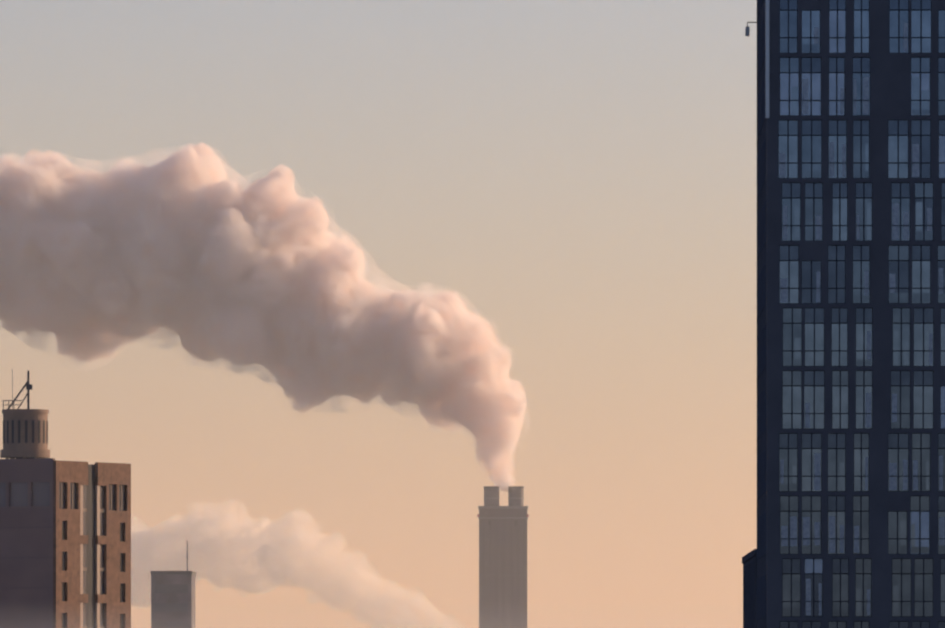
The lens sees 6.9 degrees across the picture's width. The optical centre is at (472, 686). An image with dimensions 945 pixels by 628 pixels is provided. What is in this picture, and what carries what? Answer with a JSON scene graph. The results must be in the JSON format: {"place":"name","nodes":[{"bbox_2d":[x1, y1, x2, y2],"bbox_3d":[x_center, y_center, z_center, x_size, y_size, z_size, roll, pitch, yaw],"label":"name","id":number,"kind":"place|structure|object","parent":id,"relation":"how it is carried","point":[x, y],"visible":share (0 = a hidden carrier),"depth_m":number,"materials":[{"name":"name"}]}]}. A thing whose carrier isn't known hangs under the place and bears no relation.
{"place":"outdoors","nodes":[
{"label":"outdoors","id":0,"kind":"place"},
{"bbox_2d":[0,0,756,627],"label":"sky","id":1,"kind":"structure","parent":0,"point":[326,277],"materials":[{"name":"beige"}]},
{"bbox_2d":[742,0,944,627],"bbox_3d":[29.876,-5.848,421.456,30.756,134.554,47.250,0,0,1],"label":"glass tower","id":2,"kind":"structure","parent":0,"point":[850,313],"depth_m":398.24,"materials":[{"name":"blue glass"}]},
{"label":"ground","id":3,"kind":"structure","parent":0,"visible":0},
{"bbox_2d":[0,370,130,627],"bbox_3d":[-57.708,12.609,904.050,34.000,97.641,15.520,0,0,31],"label":"brick building","id":4,"kind":"structure","parent":3,"relation":"on","point":[37,479],"depth_m":892.37,"materials":[{"name":"brown brick"}]},
{"bbox_2d":[150,540,195,627],"bbox_3d":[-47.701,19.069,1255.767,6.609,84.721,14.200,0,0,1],"label":"block","id":5,"kind":"structure","parent":3,"relation":"on","point":[170,579],"depth_m":1248.76,"materials":[{"name":"concrete"}]},
{"bbox_2d":[477,486,528,627],"bbox_3d":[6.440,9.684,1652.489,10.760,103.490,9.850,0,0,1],"label":"chimney","id":6,"kind":"object","parent":3,"relation":"on","point":[505,558],"depth_m":1648.27,"materials":[{"name":"concrete"}]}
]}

